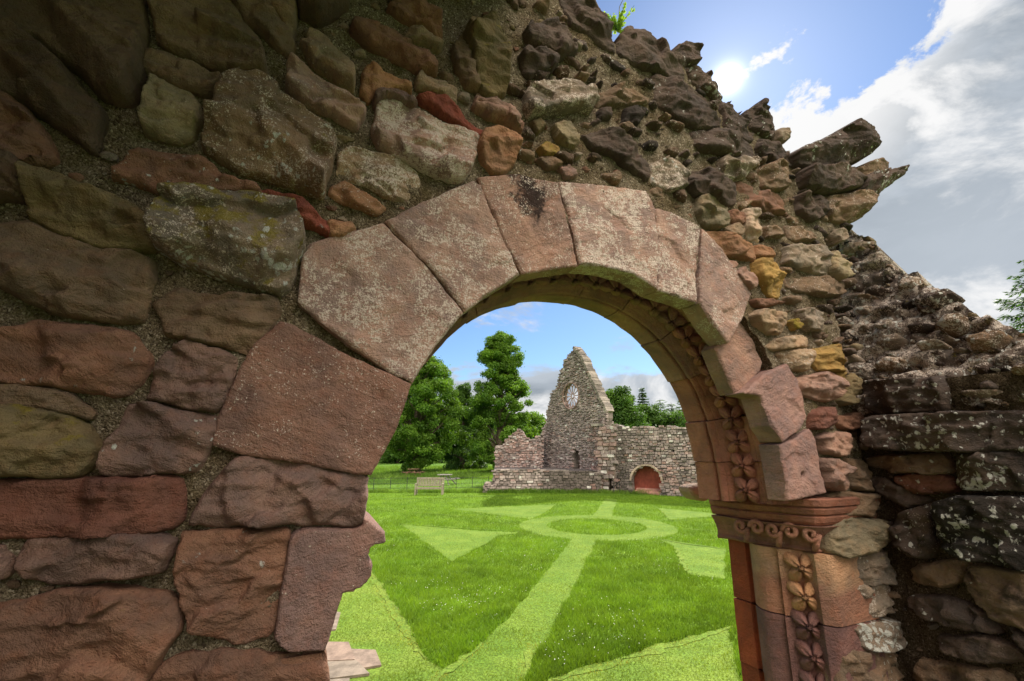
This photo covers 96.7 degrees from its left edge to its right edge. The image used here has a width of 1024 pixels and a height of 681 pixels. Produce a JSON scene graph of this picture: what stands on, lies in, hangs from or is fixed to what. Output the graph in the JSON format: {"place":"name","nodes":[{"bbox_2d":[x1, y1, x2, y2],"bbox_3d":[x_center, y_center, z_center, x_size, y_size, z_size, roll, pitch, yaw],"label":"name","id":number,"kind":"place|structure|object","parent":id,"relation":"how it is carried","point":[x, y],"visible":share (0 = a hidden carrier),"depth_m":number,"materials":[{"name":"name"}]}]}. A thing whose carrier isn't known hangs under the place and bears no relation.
{"place":"outdoors","nodes":[
{"label":"outdoors","id":0,"kind":"place"},
{"bbox_2d":[326,612,380,680],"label":"paved path","id":1,"kind":"structure","parent":0,"point":[346,662],"depth_m":5.70,"materials":[{"name":"stone"}]},
{"bbox_2d":[328,575,446,680],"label":"mown path","id":2,"kind":"structure","parent":0,"point":[394,652],"depth_m":6.42,"materials":[{"name":"green plant"}]},
{"bbox_2d":[371,572,425,657],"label":"mown path","id":3,"kind":"structure","parent":0,"point":[382,593],"depth_m":7.39,"materials":[{"name":"green plant"}]},
{"bbox_2d":[368,478,489,489],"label":"meadow grass","id":4,"kind":"structure","parent":0,"point":[451,486],"depth_m":34.76,"materials":[{"name":"green plant"}]},
{"bbox_2d":[368,464,493,478],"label":"meadow grass","id":5,"kind":"structure","parent":0,"point":[384,472],"depth_m":48.27,"materials":[{"name":"green plant"}]},
{"bbox_2d":[434,642,482,680],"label":"mown path","id":6,"kind":"structure","parent":0,"point":[447,669],"depth_m":5.63,"materials":[{"name":"green plant"}]},
{"bbox_2d":[408,524,509,530],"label":"mown path","id":7,"kind":"structure","parent":0,"point":[456,527],"depth_m":15.53,"materials":[{"name":"green plant"}]},
{"bbox_2d":[404,525,517,559],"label":"mown path","id":8,"kind":"structure","parent":0,"point":[445,549],"depth_m":13.81,"materials":[{"name":"green plant"}]},
{"bbox_2d":[452,539,491,560],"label":"mown path","id":9,"kind":"structure","parent":0,"point":[472,549],"depth_m":12.10,"materials":[{"name":"green plant"}]},
{"bbox_2d":[454,505,555,518],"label":"mown path","id":10,"kind":"structure","parent":0,"point":[516,511],"depth_m":19.95,"materials":[{"name":"green plant"}]},
{"bbox_2d":[368,461,658,495],"bbox_3d":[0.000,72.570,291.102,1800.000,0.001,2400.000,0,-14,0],"label":"ground","id":11,"kind":"structure","parent":0,"point":[432,465],"depth_m":37.15,"materials":[{"name":"green plant"}]},
{"bbox_2d":[378,403,410,463],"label":"distant tree","id":12,"kind":"object","parent":11,"relation":"on","point":[387,458],"visible":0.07,"depth_m":88.20,"materials":[{"name":"green plant"}]},
{"bbox_2d":[402,469,423,475],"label":"picnic table","id":13,"kind":"object","parent":11,"relation":"on","point":[409,471],"visible":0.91,"depth_m":44.98,"materials":[{"name":"brown wood"}]},
{"bbox_2d":[386,355,466,473],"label":"lime tree","id":14,"kind":"object","parent":11,"relation":"on","point":[411,437],"visible":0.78,"depth_m":49.58,"materials":[{"name":"green plant"}]},
{"bbox_2d":[368,476,488,489],"bbox_3d":[-7.654,9.089,28.645,12.363,0.950,0.033,1,-14,-6],"label":"estate fence","id":15,"kind":"object","parent":11,"relation":"on","point":[436,483],"visible":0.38,"depth_m":29.08,"materials":[{"name":"metal"}]},
{"bbox_2d":[427,397,445,462],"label":"distant tree","id":16,"kind":"object","parent":11,"relation":"on","point":[440,401],"visible":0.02,"depth_m":95.66,"materials":[{"name":"green plant"}]},
{"bbox_2d":[432,474,459,484],"bbox_3d":[-5.157,10.665,34.846,2.160,0.794,2.160,7,-15,-28],"label":"picnic table","id":17,"kind":"object","parent":11,"relation":"on","point":[452,479],"visible":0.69,"depth_m":34.74,"materials":[{"name":"grey wood"}]},
{"bbox_2d":[434,382,488,469],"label":"broadleaf tree","id":18,"kind":"object","parent":11,"relation":"on","point":[457,459],"visible":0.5,"depth_m":59.87,"materials":[{"name":"green plant"}]},
{"bbox_2d":[455,330,540,468],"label":"lime tree","id":19,"kind":"object","parent":11,"relation":"on","point":[500,357],"visible":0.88,"depth_m":52.60,"materials":[{"name":"green plant"}]},
{"bbox_2d":[485,410,515,462],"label":"distant tree","id":20,"kind":"object","parent":11,"relation":"on","point":[512,412],"visible":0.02,"depth_m":93.58,"materials":[{"name":"green plant"}]},
{"bbox_2d":[520,410,545,435],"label":"broadleaf tree","id":21,"kind":"object","parent":11,"relation":"on","point":[537,420],"visible":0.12,"depth_m":59.61,"materials":[{"name":"green plant"}]},
{"bbox_2d":[483,346,618,492],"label":"ruined refectory","id":22,"kind":"structure","parent":11,"relation":"on","point":[570,447],"depth_m":32.36,"materials":[{"name":"grey stone"}]},
{"bbox_2d":[605,385,656,427],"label":"broadleaf tree","id":23,"kind":"object","parent":11,"relation":"on","point":[626,413],"visible":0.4,"depth_m":48.55,"materials":[{"name":"green plant"}]},
{"bbox_2d":[635,402,671,427],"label":"broadleaf tree","id":24,"kind":"object","parent":11,"relation":"on","point":[650,411],"visible":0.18,"depth_m":54.01,"materials":[{"name":"green plant"}]},
{"bbox_2d":[611,424,696,496],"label":"cloister wall","id":25,"kind":"structure","parent":11,"relation":"on","point":[656,460],"depth_m":27.34,"materials":[{"name":"grey stone"}]},
{"bbox_2d":[647,409,686,427],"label":"broadleaf tree","id":26,"kind":"object","parent":11,"relation":"on","point":[677,419],"visible":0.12,"depth_m":52.57,"materials":[{"name":"green plant"}]},
{"bbox_2d":[993,260,1023,332],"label":"fir tree","id":27,"kind":"object","parent":11,"relation":"on","point":[1018,317],"visible":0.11,"depth_m":15.22,"materials":[{"name":"green plant"}]},
{"bbox_2d":[439,539,594,680],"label":"mown path","id":28,"kind":"structure","parent":0,"point":[566,553],"depth_m":6.86,"materials":[{"name":"green plant"}]},
{"bbox_2d":[521,645,532,679],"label":"mown path","id":29,"kind":"structure","parent":0,"point":[529,650],"depth_m":5.79,"materials":[{"name":"green plant"}]},
{"bbox_2d":[330,492,742,680],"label":"lawn","id":30,"kind":"structure","parent":0,"point":[521,502],"depth_m":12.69,"materials":[{"name":"green plant"}]},
{"bbox_2d":[414,477,444,494],"bbox_3d":[-4.907,8.680,27.113,1.670,0.980,0.655,0,-14,0],"label":"garden bench","id":31,"kind":"object","parent":30,"relation":"on","point":[429,478],"visible":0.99,"depth_m":27.36,"materials":[{"name":"brown wood"}]},
{"bbox_2d":[0,0,909,680],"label":"ruined arch wall","id":32,"kind":"structure","parent":30,"relation":"on","point":[262,262],"depth_m":1.46,"materials":[{"name":"stone"}]},
{"bbox_2d":[604,0,634,34],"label":"plant","id":33,"kind":"object","parent":32,"relation":"on","point":[619,24],"depth_m":2.25,"materials":[{"name":"green plant"}]},
{"bbox_2d":[368,486,661,494],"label":"edge grass","id":34,"kind":"structure","parent":30,"relation":"on","point":[470,490],"depth_m":28.11,"materials":[{"name":"green plant"}]},
{"bbox_2d":[387,512,704,663],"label":"daisies","id":35,"kind":"object","parent":30,"relation":"on","point":[557,613],"visible":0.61,"depth_m":7.70,"materials":[{"name":"white plant"}]},
{"bbox_2d":[828,229,1023,680],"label":"return wall","id":36,"kind":"structure","parent":30,"relation":"on","point":[940,408],"depth_m":1.99,"materials":[{"name":"stone"}]},
{"bbox_2d":[519,515,677,540],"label":"mown path","id":37,"kind":"structure","parent":0,"point":[664,533],"depth_m":15.22,"materials":[{"name":"green plant"}]},
{"bbox_2d":[593,499,616,517],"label":"mown path","id":38,"kind":"structure","parent":0,"point":[602,511],"depth_m":20.29,"materials":[{"name":"green plant"}]},
{"bbox_2d":[637,388,649,404],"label":"conifer","id":39,"kind":"object","parent":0,"point":[642,396],"visible":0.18,"depth_m":65.77,"materials":[{"name":"green plant"}]},
{"bbox_2d":[548,626,739,680],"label":"mown path","id":40,"kind":"structure","parent":0,"point":[674,656],"depth_m":5.59,"materials":[{"name":"green plant"}]},
{"bbox_2d":[653,400,667,411],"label":"pine tree","id":41,"kind":"object","parent":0,"point":[661,405],"visible":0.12,"depth_m":59.41,"materials":[{"name":"green plant"}]},
{"bbox_2d":[665,404,677,413],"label":"pine tree","id":42,"kind":"object","parent":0,"point":[671,406],"visible":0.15,"depth_m":60.48,"materials":[{"name":"green plant"}]},
{"bbox_2d":[674,546,690,573],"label":"mown path","id":43,"kind":"structure","parent":0,"point":[683,563],"depth_m":10.69,"materials":[{"name":"green plant"}]},
{"bbox_2d":[658,508,712,519],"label":"mown path","id":44,"kind":"structure","parent":0,"point":[678,513],"depth_m":18.72,"materials":[{"name":"green plant"}]},
{"bbox_2d":[660,539,726,578],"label":"mown path","id":45,"kind":"structure","parent":0,"point":[707,561],"depth_m":11.14,"materials":[{"name":"green plant"}]},
{"bbox_2d":[663,539,724,548],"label":"mown path","id":46,"kind":"structure","parent":0,"point":[690,544],"depth_m":12.79,"materials":[{"name":"green plant"}]},
{"bbox_2d":[433,0,1023,421],"label":"sky","id":47,"kind":"structure","parent":0,"point":[940,83],"materials":[{"name":"blue"}]}
]}

